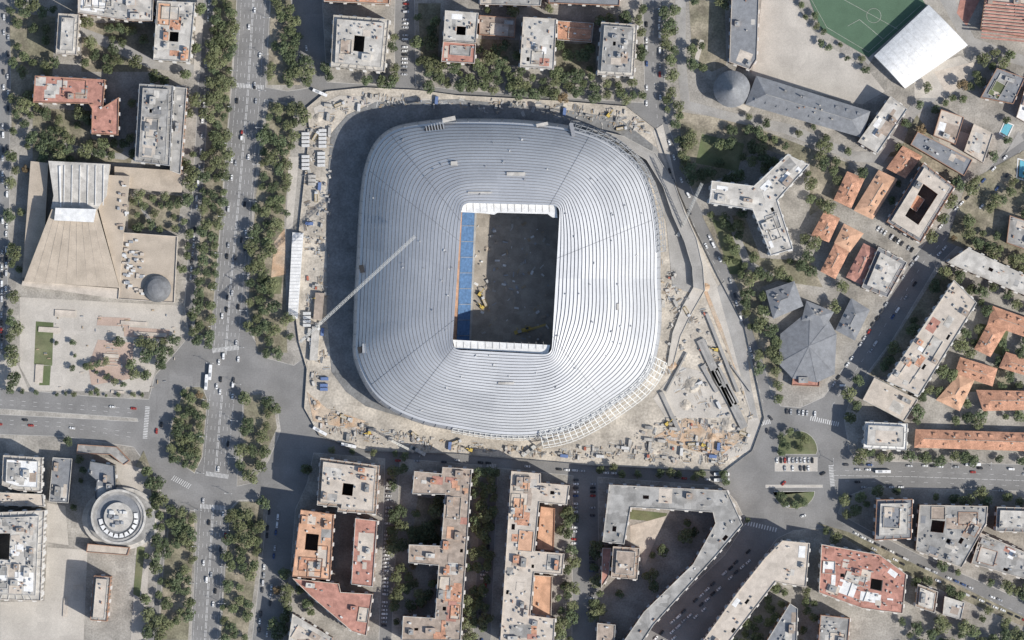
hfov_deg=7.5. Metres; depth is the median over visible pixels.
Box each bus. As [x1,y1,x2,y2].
[204,374,207,389]
[208,364,211,379]
[312,88,327,96]
[312,426,326,435]
[341,442,355,447]
[714,472,729,475]
[714,478,729,481]
[875,470,890,472]
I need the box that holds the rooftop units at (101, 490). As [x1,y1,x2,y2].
[91,471,111,497]
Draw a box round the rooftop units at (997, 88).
[988,73,1018,98]
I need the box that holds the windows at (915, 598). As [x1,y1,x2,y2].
[913,587,936,610]
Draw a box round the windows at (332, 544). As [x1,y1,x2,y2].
[292,509,335,580]
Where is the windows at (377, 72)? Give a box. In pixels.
[330,14,390,73]
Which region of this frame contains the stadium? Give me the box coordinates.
[352,116,666,447]
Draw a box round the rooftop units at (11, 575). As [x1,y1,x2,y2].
[0,518,36,593]
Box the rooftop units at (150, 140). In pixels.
[142,90,163,158]
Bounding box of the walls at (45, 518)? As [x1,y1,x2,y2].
[0,509,46,599]
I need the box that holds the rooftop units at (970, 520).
[917,507,984,562]
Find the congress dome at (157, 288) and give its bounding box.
[144,275,170,301]
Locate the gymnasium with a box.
[980,0,1023,36]
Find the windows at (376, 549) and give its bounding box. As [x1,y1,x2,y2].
[350,516,378,586]
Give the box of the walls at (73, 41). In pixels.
[57,15,80,55]
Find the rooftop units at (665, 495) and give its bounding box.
[607,488,735,632]
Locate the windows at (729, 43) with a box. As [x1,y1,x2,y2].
[728,5,759,70]
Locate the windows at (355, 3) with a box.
[326,2,388,5]
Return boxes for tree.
[3,208,15,223]
[3,343,18,354]
[4,150,16,161]
[4,176,16,189]
[4,351,19,367]
[5,6,15,14]
[5,315,16,327]
[5,334,14,342]
[6,246,21,260]
[6,289,20,303]
[6,384,13,393]
[7,56,17,68]
[7,93,16,103]
[7,308,13,314]
[7,371,20,386]
[8,242,14,248]
[8,259,15,267]
[8,320,24,336]
[9,127,16,135]
[11,166,19,174]
[12,17,22,28]
[12,108,19,118]
[13,42,21,49]
[14,0,26,8]
[14,96,29,113]
[15,265,22,273]
[16,64,28,79]
[17,8,30,17]
[17,208,25,216]
[18,51,29,61]
[19,119,29,127]
[21,90,34,105]
[21,164,28,172]
[24,0,40,11]
[24,143,30,149]
[25,131,37,144]
[27,23,38,32]
[27,111,33,119]
[28,59,36,65]
[33,103,41,111]
[35,138,48,151]
[36,152,48,162]
[37,5,48,19]
[39,59,52,74]
[39,105,50,120]
[39,130,47,141]
[40,24,50,34]
[41,35,49,45]
[47,126,57,134]
[47,134,57,147]
[47,145,55,153]
[49,6,57,13]
[49,56,59,68]
[50,149,65,161]
[54,114,62,125]
[54,126,66,134]
[56,142,65,149]
[61,130,75,144]
[62,144,73,154]
[63,435,72,446]
[66,155,74,161]
[69,339,76,344]
[69,365,74,371]
[70,504,76,510]
[72,104,89,121]
[74,120,80,128]
[75,455,83,463]
[76,143,92,159]
[79,466,86,473]
[80,15,94,28]
[80,58,88,67]
[83,35,97,50]
[83,362,94,370]
[84,113,91,125]
[85,139,93,145]
[89,48,99,60]
[92,147,106,158]
[93,359,101,367]
[96,138,109,149]
[101,54,110,64]
[101,63,112,73]
[102,356,109,365]
[102,373,110,379]
[103,23,113,32]
[106,150,114,160]
[107,43,118,55]
[108,36,115,42]
[109,54,123,65]
[110,138,117,148]
[110,377,118,385]
[112,336,125,346]
[114,22,125,33]
[117,37,126,47]
[117,139,129,147]
[124,26,136,35]
[125,359,135,368]
[126,133,134,142]
[127,99,136,107]
[128,54,142,68]
[128,149,134,158]
[128,368,139,379]
[129,198,137,205]
[132,222,144,232]
[133,189,145,202]
[134,335,145,348]
[138,34,148,43]
[138,202,148,209]
[138,349,153,362]
[139,593,151,604]
[140,369,151,380]
[140,606,154,622]
[141,466,152,475]
[141,624,154,639]
[143,336,157,350]
[143,552,149,558]
[144,476,156,488]
[145,508,152,516]
[145,621,156,631]
[146,218,154,229]
[148,69,160,82]
[148,491,159,502]
[149,194,156,202]
[149,561,162,574]
[150,208,159,217]
[150,502,159,509]
[150,551,161,563]
[151,532,162,547]
[152,475,165,490]
[152,613,167,627]
[153,344,166,359]
[153,491,168,506]
[153,625,166,639]
[154,590,162,598]
[155,357,166,370]
[155,510,163,520]
[155,546,163,554]
[156,225,162,232]
[157,523,164,531]
[157,577,163,584]
[158,202,163,209]
[159,75,168,84]
[159,337,167,345]
[160,191,169,200]
[160,596,172,609]
[161,537,169,548]
[162,546,173,559]
[162,617,174,630]
[164,200,173,210]
[164,517,177,528]
[164,577,172,587]
[165,504,175,514]
[166,334,180,345]
[166,345,173,356]
[166,443,176,453]
[167,453,180,463]
[169,584,182,593]
[170,213,176,220]
[170,421,183,436]
[170,525,183,536]
[170,536,180,548]
[170,571,185,586]
[171,224,179,232]
[172,417,183,423]
[172,615,180,624]
[173,197,183,208]
[173,433,188,445]
[173,517,186,526]
[174,404,182,410]
[176,505,187,517]
[176,608,184,617]
[177,264,186,272]
[177,445,185,454]
[177,531,191,546]
[179,69,191,79]
[179,413,188,419]
[180,218,187,224]
[180,389,187,396]
[180,564,190,575]
[180,587,191,595]
[181,193,193,206]
[181,450,193,459]
[181,460,188,467]
[181,523,192,532]
[182,158,190,168]
[182,172,197,191]
[182,607,195,622]
[183,163,200,181]
[183,251,190,259]
[183,423,191,429]
[183,431,194,443]
[183,597,195,607]
[184,228,193,239]
[184,241,191,250]
[184,392,196,405]
[184,405,195,415]
[184,574,191,585]
[185,541,196,551]
[186,108,194,117]
[186,442,201,455]
[186,526,196,542]
[187,308,197,320]
[187,512,196,524]
[187,555,197,563]
[188,92,202,107]
[188,326,198,336]
[188,462,197,469]
[189,152,196,157]
[191,267,200,275]
[191,334,202,345]
[192,42,201,53]
[192,298,203,314]
[193,277,204,286]
[193,410,205,422]
[193,454,200,462]
[194,285,204,298]
[194,320,204,330]
[195,2,206,15]
[195,225,206,237]
[195,390,203,397]
[195,421,203,429]
[195,430,204,443]
[196,171,210,182]
[196,241,208,253]
[197,203,208,215]
[197,251,207,266]
[198,107,215,122]
[199,187,206,195]
[200,91,216,106]
[200,151,209,160]
[200,218,212,230]
[201,401,209,409]
[202,197,211,205]
[202,267,210,277]
[203,51,217,68]
[204,38,216,48]
[204,75,216,89]
[204,165,215,173]
[204,300,215,310]
[204,329,214,340]
[204,337,212,349]
[205,313,216,324]
[207,188,218,199]
[207,231,218,242]
[207,281,217,290]
[208,44,221,58]
[208,66,219,76]
[208,129,222,143]
[208,145,217,155]
[208,202,217,211]
[209,14,221,24]
[209,26,216,33]
[209,155,222,168]
[209,242,218,249]
[210,250,218,258]
[210,261,218,267]
[211,270,218,277]
[212,90,223,102]
[212,120,221,130]
[212,137,226,148]
[212,173,219,182]
[213,6,221,14]
[213,31,225,44]
[213,57,227,68]
[213,218,224,230]
[214,82,229,92]
[214,103,223,112]
[215,19,227,30]
[215,73,225,84]
[216,197,228,206]
[216,208,225,219]
[218,128,231,142]
[218,170,230,180]
[218,633,230,639]
[219,43,227,48]
[219,113,227,120]
[219,147,234,161]
[219,161,229,170]
[219,188,227,195]
[219,604,225,610]
[220,550,232,561]
[220,616,228,624]
[221,48,235,61]
[221,533,234,544]
[222,1,231,10]
[222,75,236,90]
[222,94,229,102]
[222,579,233,593]
[224,29,236,45]
[224,508,236,522]
[224,620,237,631]
[225,7,237,18]
[225,18,239,33]
[225,67,232,74]
[225,103,232,112]
[226,560,235,571]
[227,42,237,50]
[227,604,237,612]
[229,631,238,638]
[230,533,243,543]
[232,519,246,534]
[233,442,249,458]
[234,595,244,605]
[235,459,245,470]
[235,508,244,520]
[235,544,246,556]
[235,555,245,563]
[236,584,244,591]
[237,390,250,404]
[237,563,248,572]
[238,424,253,436]
[239,532,256,548]
[240,507,252,520]
[241,416,253,426]
[241,469,257,483]
[241,633,247,639]
[242,320,253,331]
[242,609,252,622]
[243,239,258,256]
[243,261,258,274]
[243,567,256,581]
[243,600,253,609]
[244,278,255,286]
[245,298,253,307]
[246,443,258,458]
[247,223,262,236]
[247,526,258,534]
[248,560,258,571]
[249,236,259,243]
[249,325,262,336]
[250,203,261,214]
[251,252,266,265]
[252,313,261,323]
[252,547,261,556]
[253,519,266,532]
[253,536,261,546]
[254,294,265,304]
[255,129,268,146]
[255,263,269,277]
[255,284,268,293]
[255,429,268,442]
[255,460,267,471]
[255,495,269,509]
[256,275,267,283]
[257,305,269,315]
[258,183,264,190]
[258,204,271,216]
[258,444,270,458]
[259,159,268,166]
[259,319,271,334]
[260,146,267,155]
[260,171,268,181]
[260,241,277,257]
[260,396,274,407]
[261,236,273,246]
[262,123,268,130]
[262,219,269,227]
[262,348,270,358]
[262,421,270,430]
[263,408,272,419]
[264,149,278,165]
[264,277,279,293]
[264,334,273,345]
[265,69,274,81]
[265,113,272,120]
[265,181,280,192]
[265,196,275,205]
[266,61,276,71]
[266,130,277,143]
[266,228,275,237]
[266,322,280,336]
[267,290,273,299]
[267,300,281,312]
[267,616,278,630]
[268,216,284,233]
[269,403,280,414]
[270,102,283,115]
[270,345,282,360]
[270,630,283,639]
[271,40,279,50]
[271,202,283,213]
[272,0,284,13]
[272,134,287,147]
[272,586,280,594]
[273,161,283,175]
[273,193,285,203]
[275,114,281,122]
[276,10,287,22]
[276,145,288,157]
[277,622,288,635]
[278,40,289,54]
[278,567,291,579]
[278,613,289,623]
[279,32,287,40]
[279,312,295,325]
[279,593,291,606]
[280,158,292,169]
[280,171,292,183]
[280,582,293,595]
[281,180,291,192]
[282,48,297,61]
[282,69,294,80]
[282,120,292,130]
[283,209,290,216]
[283,605,292,615]
[284,4,294,15]
[284,24,296,36]
[284,79,293,87]
[285,14,300,26]
[285,101,297,115]
[286,57,297,70]
[286,333,294,340]
[287,129,299,142]
[287,141,294,149]
[289,36,299,50]
[289,117,299,127]
[291,66,303,77]
[292,32,303,40]
[295,101,303,110]
[295,106,310,125]
[295,585,304,594]
[297,54,313,66]
[300,464,312,474]
[301,74,311,86]
[301,598,313,607]
[302,64,315,78]
[305,608,314,615]
[319,61,330,73]
[325,70,333,81]
[328,446,335,453]
[360,75,372,85]
[376,75,387,88]
[384,543,398,556]
[385,74,397,89]
[386,465,400,478]
[386,526,397,535]
[386,534,397,546]
[387,590,403,603]
[388,40,397,52]
[388,71,399,82]
[388,479,397,491]
[388,508,399,523]
[388,601,399,611]
[389,63,400,72]
[389,570,401,582]
[390,33,398,41]
[392,450,397,456]
[392,582,406,594]
[393,518,408,530]
[393,618,399,625]
[394,504,407,517]
[395,563,407,572]
[396,538,407,551]
[397,463,408,473]
[399,451,408,461]
[400,581,413,594]
[404,571,413,581]
[405,599,416,612]
[406,525,415,534]
[407,532,418,544]
[409,35,423,48]
[409,563,416,569]
[410,579,418,586]
[411,509,420,517]
[413,13,422,20]
[413,589,423,598]
[415,597,426,607]
[416,533,428,543]
[418,55,429,66]
[421,520,436,530]
[422,527,437,541]
[422,589,433,600]
[423,35,438,50]
[423,60,433,72]
[423,80,434,94]
[424,69,434,76]
[426,24,436,36]
[427,504,442,517]
[428,579,436,587]
[429,53,437,61]
[430,16,440,26]
[430,534,441,544]
[432,57,446,72]
[432,70,444,83]
[433,494,443,509]
[434,519,440,524]
[443,77,451,88]
[447,63,461,73]
[453,77,468,92]
[462,617,472,629]
[462,629,478,639]
[463,594,473,605]
[463,605,476,617]
[464,73,474,80]
[465,79,477,92]
[466,563,472,571]
[468,546,481,560]
[469,513,480,526]
[469,585,476,594]
[469,617,478,628]
[470,522,481,532]
[471,58,482,71]
[471,476,479,486]
[471,487,478,498]
[471,597,481,610]
[472,562,482,572]
[473,467,484,477]
[473,592,482,602]
[474,498,487,511]
[475,528,488,540]
[475,544,488,557]
[476,46,483,53]
[476,583,488,596]
[477,65,487,76]
[477,509,492,523]
[478,78,488,90]
[478,611,494,627]
[479,481,487,490]
[479,490,487,498]
[479,625,486,631]
[480,601,489,611]
[481,466,495,477]
[482,50,497,65]
[482,521,494,531]
[482,560,491,571]
[483,72,493,82]
[483,537,491,544]
[483,551,495,561]
[483,573,490,583]
[484,7,490,13]
[487,85,498,95]
[487,476,495,482]
[487,482,496,493]
[487,506,498,518]
[489,493,497,501]
[490,43,500,54]
[491,66,500,75]
[491,467,499,476]
[492,76,503,85]
[493,55,508,66]
[499,39,510,50]
[502,65,510,72]
[505,71,515,82]
[505,81,515,92]
[507,5,519,17]
[511,75,526,89]
[511,87,527,100]
[512,51,520,60]
[515,66,525,77]
[523,81,531,91]
[528,88,541,100]
[529,73,536,81]
[538,77,546,84]
[538,85,550,97]
[545,3,553,13]
[549,66,563,78]
[549,75,560,87]
[549,88,560,100]
[554,626,566,639]
[555,39,564,49]
[555,594,561,601]
[555,616,568,630]
[556,525,564,535]
[556,606,564,613]
[557,92,568,102]
[559,71,570,82]
[559,507,570,518]
[559,582,567,590]
[562,48,573,61]
[562,81,574,93]
[562,506,574,517]
[562,517,572,528]
[562,528,572,538]
[563,564,571,575]
[563,589,571,598]
[563,619,572,628]
[564,544,577,554]
[564,609,579,624]
[565,581,579,594]
[566,555,580,568]
[566,600,578,610]
[567,514,578,522]
[570,68,584,83]
[570,85,584,97]
[573,49,590,61]
[579,79,586,87]
[584,43,595,52]
[586,607,599,621]
[587,71,594,80]
[587,91,601,103]
[588,82,599,91]
[588,546,600,560]
[588,598,600,607]
[589,540,603,550]
[589,563,598,571]
[589,573,604,588]
[594,15,605,25]
[595,590,603,596]
[595,604,606,615]
[596,465,604,473]
[601,89,611,99]
[602,78,611,87]
[605,12,614,22]
[608,462,617,471]
[615,81,621,88]
[615,88,627,98]
[615,589,623,597]
[618,10,631,23]
[618,470,625,478]
[621,95,631,105]
[627,77,637,87]
[630,90,637,99]
[633,13,642,25]
[635,47,648,61]
[635,469,641,478]
[637,26,646,36]
[637,44,645,51]
[638,4,647,14]
[638,91,646,98]
[641,568,658,583]
[648,580,658,592]
[649,551,655,558]
[655,469,663,478]
[657,544,668,557]
[658,5,670,20]
[659,27,672,38]
[659,37,671,49]
[662,17,677,30]
[662,96,672,104]
[664,68,678,82]
[664,106,670,112]
[665,53,676,66]
[665,87,676,97]
[666,467,675,477]
[669,4,681,15]
[669,45,678,55]
[670,120,680,128]
[671,27,678,34]
[672,100,684,111]
[674,111,683,119]
[674,135,682,142]
[676,149,687,159]
[676,470,681,477]
[677,528,692,543]
[679,158,690,169]
[680,133,697,150]
[681,162,696,177]
[684,518,690,526]
[685,56,698,71]
[685,173,698,185]
[687,43,697,55]
[687,128,696,139]
[689,527,698,537]
[690,0,698,5]
[690,471,699,480]
[696,168,707,180]
[697,63,707,72]
[698,42,705,49]
[698,469,705,477]
[703,167,716,178]
[707,211,714,218]
[713,0,729,9]
[713,158,724,167]
[714,138,726,149]
[719,212,730,227]
[719,469,728,480]
[722,174,737,183]
[722,255,731,264]
[723,135,737,149]
[723,234,733,242]
[723,479,729,485]
[726,124,737,134]
[726,224,734,232]
[728,242,740,255]
[731,169,746,181]
[732,219,744,231]
[732,258,738,264]
[734,230,743,240]
[736,209,747,217]
[737,270,745,279]
[739,153,745,160]
[739,287,755,299]
[739,298,750,309]
[741,261,747,269]
[741,310,750,317]
[741,629,748,637]
[742,124,753,134]
[742,618,752,629]
[743,270,759,286]
[746,113,752,120]
[746,155,756,167]
[747,139,758,154]
[747,324,753,330]
[748,251,758,262]
[749,632,763,639]
[751,622,758,632]
[752,125,762,137]
[752,316,768,333]
[753,266,766,280]
[753,361,765,375]
[753,614,763,622]
[754,142,768,155]
[754,349,763,360]
[757,132,768,143]
[757,152,770,165]
[757,305,770,316]
[758,290,766,300]
[760,163,770,173]
[762,118,770,127]
[763,323,778,337]
[763,618,773,626]
[764,345,777,357]
[764,595,771,605]
[764,603,774,613]
[765,271,773,280]
[770,156,778,165]
[770,335,781,348]
[770,352,782,364]
[770,366,780,376]
[770,611,779,622]
[771,136,777,143]
[771,582,780,593]
[773,381,783,391]
[773,394,783,403]
[774,265,786,279]
[776,491,786,500]
[777,431,786,442]
[777,600,785,607]
[778,450,785,456]
[780,501,788,507]
[781,142,789,149]
[781,588,788,596]
[784,442,790,450]
[785,275,793,281]
[785,427,793,435]
[791,500,799,508]
[795,129,802,137]
[795,257,806,270]
[797,444,803,451]
[799,1,804,7]
[799,233,810,244]
[799,433,810,443]
[800,497,807,506]
[800,626,807,633]
[801,598,809,606]
[802,249,814,263]
[802,587,810,597]
[802,606,811,614]
[804,177,817,190]
[804,264,817,276]
[805,194,815,203]
[806,235,821,251]
[808,613,818,621]
[809,600,817,606]
[811,11,818,19]
[813,22,819,29]
[814,149,826,161]
[815,139,827,149]
[815,197,825,208]
[816,156,829,171]
[818,39,824,47]
[820,28,826,34]
[820,199,836,213]
[822,141,833,152]
[823,134,830,141]
[823,526,829,534]
[824,43,832,50]
[828,165,838,175]
[829,298,841,313]
[829,531,842,544]
[832,156,840,165]
[832,175,842,185]
[836,279,849,292]
[838,492,851,506]
[840,386,856,402]
[841,509,851,518]
[843,412,856,423]
[844,147,851,155]
[849,504,862,516]
[852,374,864,386]
[852,400,861,412]
[853,448,866,464]
[855,491,866,502]
[857,166,867,180]
[858,55,865,62]
[860,66,870,73]
[862,501,870,507]
[866,449,874,456]
[871,485,883,496]
[874,452,885,463]
[880,362,888,371]
[883,355,895,365]
[885,452,894,461]
[887,340,900,354]
[888,196,895,204]
[892,487,900,494]
[894,142,903,151]
[898,616,905,625]
[901,118,911,128]
[902,450,917,461]
[906,323,920,336]
[906,632,913,638]
[909,316,918,323]
[910,403,925,419]
[911,576,920,586]
[911,620,922,636]
[912,416,920,425]
[915,100,923,109]
[916,123,926,133]
[917,391,927,401]
[918,451,931,464]
[922,576,932,585]
[923,81,931,93]
[924,385,934,394]
[925,228,938,243]
[926,628,936,639]
[929,278,940,293]
[931,105,939,113]
[932,454,947,465]
[933,493,938,500]
[934,386,943,397]
[934,613,948,628]
[936,364,948,378]
[936,560,948,571]
[936,621,951,633]
[937,213,948,223]
[938,265,951,279]
[942,99,948,105]
[944,193,958,208]
[945,584,957,597]
[946,369,957,382]
[948,94,956,101]
[948,493,959,503]
[949,450,959,461]
[950,176,964,192]
[952,336,969,352]
[952,415,959,425]
[954,269,965,283]
[954,590,965,600]
[955,569,960,575]
[956,79,967,89]
[957,494,974,504]
[957,619,972,635]
[957,632,965,638]
[959,95,966,103]
[959,450,970,463]
[961,225,975,238]
[961,328,971,338]
[962,213,975,228]
[962,412,974,422]
[963,346,976,358]
[963,399,971,408]
[965,179,979,195]
[965,284,974,294]
[966,82,974,90]
[966,625,981,637]
[968,454,978,467]
[970,339,977,345]
[971,70,980,77]
[971,175,981,184]
[971,236,983,249]
[971,416,985,429]
[972,484,988,501]
[973,283,989,297]
[973,324,983,333]
[974,74,986,87]
[974,410,988,419]
[975,52,991,67]
[977,298,984,306]
[979,230,986,236]
[979,615,985,622]
[980,305,993,316]
[980,495,992,506]
[983,605,993,614]
[984,241,995,249]
[985,202,993,213]
[985,244,1001,259]
[986,578,994,587]
[988,61,995,70]
[988,634,998,639]
[989,48,1000,57]
[989,150,998,162]
[989,193,1001,209]
[989,282,998,291]
[993,231,1001,241]
[994,355,1002,367]
[995,455,1003,462]
[997,56,1010,68]
[997,381,1007,389]
[998,338,1006,347]
[1000,194,1007,203]
[1000,579,1014,595]
[1000,617,1011,629]
[1000,628,1011,639]
[1001,348,1008,354]
[1002,289,1012,299]
[1002,414,1009,419]
[1002,492,1012,501]
[1003,117,1010,123]
[1003,136,1012,143]
[1004,371,1014,383]
[1005,50,1015,58]
[1006,186,1016,196]
[1006,253,1021,267]
[1007,176,1019,187]
[1009,625,1023,639]
[1010,299,1022,308]
[1013,410,1023,421]
[1014,586,1022,595]
[1015,346,1023,358]
[1015,381,1023,388]
[1015,497,1023,506]
[1016,456,1023,464]
[1017,632,1023,639]
[1018,263,1023,273]
[1018,590,1023,600]
[1019,253,1023,262]
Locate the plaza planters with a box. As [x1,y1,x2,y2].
[35,310,175,616]
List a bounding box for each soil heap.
[313,113,322,122]
[313,400,320,409]
[483,284,489,290]
[647,444,658,456]
[668,361,677,369]
[680,399,690,409]
[685,376,700,392]
[705,283,709,290]
[708,433,715,441]
[720,417,734,431]
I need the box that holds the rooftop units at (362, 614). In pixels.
[306,583,368,630]
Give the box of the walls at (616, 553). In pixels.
[611,545,638,569]
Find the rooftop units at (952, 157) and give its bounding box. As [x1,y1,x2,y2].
[924,139,965,164]
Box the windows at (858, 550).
[817,544,907,613]
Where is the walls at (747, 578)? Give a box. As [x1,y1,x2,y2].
[703,539,808,639]
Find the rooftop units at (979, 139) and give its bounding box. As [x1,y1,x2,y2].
[969,132,987,154]
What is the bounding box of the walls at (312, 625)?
[293,613,332,639]
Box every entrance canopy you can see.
[77,444,129,464]
[86,543,129,554]
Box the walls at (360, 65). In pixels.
[331,28,388,72]
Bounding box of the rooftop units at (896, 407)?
[875,385,910,414]
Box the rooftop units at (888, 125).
[864,105,898,140]
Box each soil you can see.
[10,0,1023,639]
[271,229,750,456]
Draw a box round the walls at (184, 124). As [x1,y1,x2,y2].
[180,88,187,174]
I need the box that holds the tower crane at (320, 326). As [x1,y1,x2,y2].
[299,236,415,342]
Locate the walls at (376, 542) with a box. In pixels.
[358,518,377,585]
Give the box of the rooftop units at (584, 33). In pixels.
[560,24,591,40]
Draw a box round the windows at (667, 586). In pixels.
[602,483,740,639]
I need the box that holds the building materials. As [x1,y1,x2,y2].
[302,92,752,465]
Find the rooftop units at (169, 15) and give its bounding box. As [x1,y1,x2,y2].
[155,3,191,60]
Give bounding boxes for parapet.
[0,492,43,506]
[0,510,44,600]
[2,455,41,491]
[33,76,118,134]
[49,457,71,502]
[56,13,78,54]
[78,0,152,20]
[89,461,115,498]
[90,576,110,620]
[135,84,172,165]
[153,1,194,61]
[170,87,186,173]
[289,614,331,639]
[292,510,333,579]
[292,578,372,635]
[317,458,378,513]
[324,0,389,3]
[331,15,388,71]
[351,518,376,586]
[402,467,471,639]
[441,41,475,63]
[443,10,477,42]
[479,15,515,36]
[480,0,540,5]
[500,471,569,639]
[520,17,556,68]
[532,575,552,616]
[536,507,554,550]
[557,21,593,42]
[559,0,619,5]
[597,22,636,75]
[601,548,610,587]
[603,485,742,639]
[611,546,639,579]
[704,541,809,639]
[729,0,758,69]
[768,604,797,639]
[819,544,906,613]
[819,615,849,635]
[858,96,906,153]
[862,247,906,297]
[863,378,917,420]
[863,422,907,449]
[875,499,912,539]
[887,163,954,242]
[887,280,976,395]
[911,132,971,175]
[915,584,937,612]
[916,505,987,567]
[933,109,963,144]
[943,596,964,619]
[947,248,1023,294]
[964,124,992,162]
[971,533,1023,578]
[981,68,1023,103]
[996,507,1022,531]
[1007,216,1023,248]
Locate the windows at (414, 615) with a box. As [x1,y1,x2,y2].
[401,465,472,638]
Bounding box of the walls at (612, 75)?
[597,31,633,76]
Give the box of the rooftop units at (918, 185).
[915,177,944,190]
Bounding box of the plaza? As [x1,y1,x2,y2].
[0,0,884,639]
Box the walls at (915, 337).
[885,280,953,393]
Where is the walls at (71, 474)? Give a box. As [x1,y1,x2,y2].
[55,457,72,499]
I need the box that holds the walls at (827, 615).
[817,614,848,639]
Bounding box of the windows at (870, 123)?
[858,98,904,154]
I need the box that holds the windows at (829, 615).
[816,613,850,637]
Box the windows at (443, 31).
[442,10,478,42]
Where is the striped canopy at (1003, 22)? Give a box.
[981,1,1023,41]
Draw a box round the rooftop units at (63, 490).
[52,460,66,500]
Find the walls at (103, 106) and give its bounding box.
[33,80,119,135]
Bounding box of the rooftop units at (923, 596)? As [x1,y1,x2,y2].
[921,593,930,605]
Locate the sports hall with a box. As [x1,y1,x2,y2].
[874,5,967,88]
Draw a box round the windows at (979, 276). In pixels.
[946,247,1022,293]
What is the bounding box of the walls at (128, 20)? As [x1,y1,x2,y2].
[78,0,154,21]
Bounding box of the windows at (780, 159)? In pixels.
[707,154,803,255]
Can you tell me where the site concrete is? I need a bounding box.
[649,146,756,417]
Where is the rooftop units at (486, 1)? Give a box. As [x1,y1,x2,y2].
[481,0,530,3]
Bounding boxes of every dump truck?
[312,131,318,140]
[314,191,317,201]
[334,101,344,107]
[340,415,350,420]
[452,439,461,444]
[481,296,487,306]
[616,126,626,130]
[683,306,690,316]
[688,442,698,445]
[739,431,749,436]
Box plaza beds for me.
[89,317,169,384]
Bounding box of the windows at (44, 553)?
[2,508,47,601]
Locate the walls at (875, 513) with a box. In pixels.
[873,498,910,539]
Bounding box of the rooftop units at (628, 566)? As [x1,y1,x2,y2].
[618,561,632,571]
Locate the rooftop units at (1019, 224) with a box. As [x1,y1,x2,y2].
[1012,217,1023,243]
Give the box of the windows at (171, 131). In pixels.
[134,83,174,165]
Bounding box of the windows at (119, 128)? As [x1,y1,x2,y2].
[32,75,120,136]
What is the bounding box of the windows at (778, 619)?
[766,604,798,639]
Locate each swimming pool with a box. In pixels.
[999,122,1013,136]
[1016,158,1023,179]
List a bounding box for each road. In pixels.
[0,0,1023,639]
[314,95,760,459]
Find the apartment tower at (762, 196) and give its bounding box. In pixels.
[707,154,808,255]
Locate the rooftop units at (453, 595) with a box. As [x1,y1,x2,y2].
[409,470,469,638]
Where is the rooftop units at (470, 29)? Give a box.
[445,14,474,39]
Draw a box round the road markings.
[10,0,1021,639]
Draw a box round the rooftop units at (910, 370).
[894,288,968,388]
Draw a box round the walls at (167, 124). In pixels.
[135,86,174,165]
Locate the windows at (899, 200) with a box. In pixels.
[887,162,954,243]
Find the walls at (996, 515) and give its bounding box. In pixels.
[994,506,1023,530]
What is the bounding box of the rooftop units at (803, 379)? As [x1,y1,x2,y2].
[799,377,807,382]
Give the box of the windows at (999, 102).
[982,69,1022,103]
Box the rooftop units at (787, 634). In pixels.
[779,612,795,639]
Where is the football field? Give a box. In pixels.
[810,0,925,56]
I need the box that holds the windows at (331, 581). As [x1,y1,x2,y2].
[294,577,373,634]
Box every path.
[43,0,1023,277]
[193,13,977,228]
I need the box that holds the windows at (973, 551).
[971,533,1019,578]
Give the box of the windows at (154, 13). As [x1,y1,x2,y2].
[77,0,155,22]
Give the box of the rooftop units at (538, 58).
[523,22,552,65]
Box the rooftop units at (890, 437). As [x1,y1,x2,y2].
[871,428,900,443]
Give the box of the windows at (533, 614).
[499,469,569,639]
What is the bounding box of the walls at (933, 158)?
[910,133,962,175]
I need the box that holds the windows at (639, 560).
[610,545,639,580]
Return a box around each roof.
[0,493,43,505]
[0,511,43,599]
[2,456,41,490]
[34,76,117,134]
[50,458,71,502]
[56,14,78,53]
[79,0,152,19]
[89,462,114,498]
[91,576,109,620]
[135,84,172,164]
[154,1,193,60]
[171,87,185,173]
[289,615,331,639]
[293,510,332,578]
[294,579,371,634]
[318,459,378,513]
[325,0,388,3]
[331,15,388,70]
[352,519,376,585]
[402,468,470,639]
[442,42,474,62]
[444,11,477,41]
[480,16,514,36]
[481,0,540,4]
[501,472,568,639]
[521,18,555,68]
[532,576,551,615]
[537,507,554,549]
[549,0,618,4]
[558,21,592,41]
[597,624,614,639]
[598,23,636,75]
[602,548,610,584]
[603,485,741,639]
[612,547,638,578]
[705,541,808,639]
[730,0,757,68]
[766,281,802,318]
[768,604,796,639]
[793,379,818,385]
[801,301,833,325]
[811,211,839,241]
[819,616,848,639]
[820,545,905,612]
[821,244,848,278]
[834,171,864,207]
[834,224,863,251]
[836,298,869,339]
[846,243,876,284]
[854,170,896,219]
[859,97,906,151]
[863,248,905,296]
[863,379,916,419]
[864,422,906,449]
[875,500,911,539]
[886,146,921,177]
[888,164,953,241]
[888,281,975,394]
[911,195,923,210]
[912,133,971,174]
[914,429,1023,450]
[916,585,936,611]
[917,505,986,566]
[934,110,962,143]
[936,375,973,410]
[943,597,963,618]
[949,249,1023,293]
[955,357,997,385]
[965,125,991,161]
[972,534,1023,577]
[974,324,1005,356]
[976,390,1023,410]
[982,69,1023,102]
[987,306,1023,336]
[996,507,1023,531]
[999,352,1023,374]
[1007,216,1023,247]
[1017,95,1023,120]
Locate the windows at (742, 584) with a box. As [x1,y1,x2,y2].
[701,539,810,639]
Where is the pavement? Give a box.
[0,0,1023,639]
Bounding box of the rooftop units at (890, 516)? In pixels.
[881,506,906,530]
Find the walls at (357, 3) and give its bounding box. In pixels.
[325,2,389,4]
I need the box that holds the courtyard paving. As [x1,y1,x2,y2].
[630,62,977,567]
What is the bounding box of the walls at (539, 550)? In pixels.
[500,470,568,636]
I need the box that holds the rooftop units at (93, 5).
[80,0,150,18]
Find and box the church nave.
[745,76,869,136]
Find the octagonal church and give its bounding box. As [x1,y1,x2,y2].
[778,317,836,381]
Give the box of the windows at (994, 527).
[993,505,1019,532]
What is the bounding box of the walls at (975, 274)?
[946,248,1022,294]
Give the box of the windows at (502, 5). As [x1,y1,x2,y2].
[479,0,530,6]

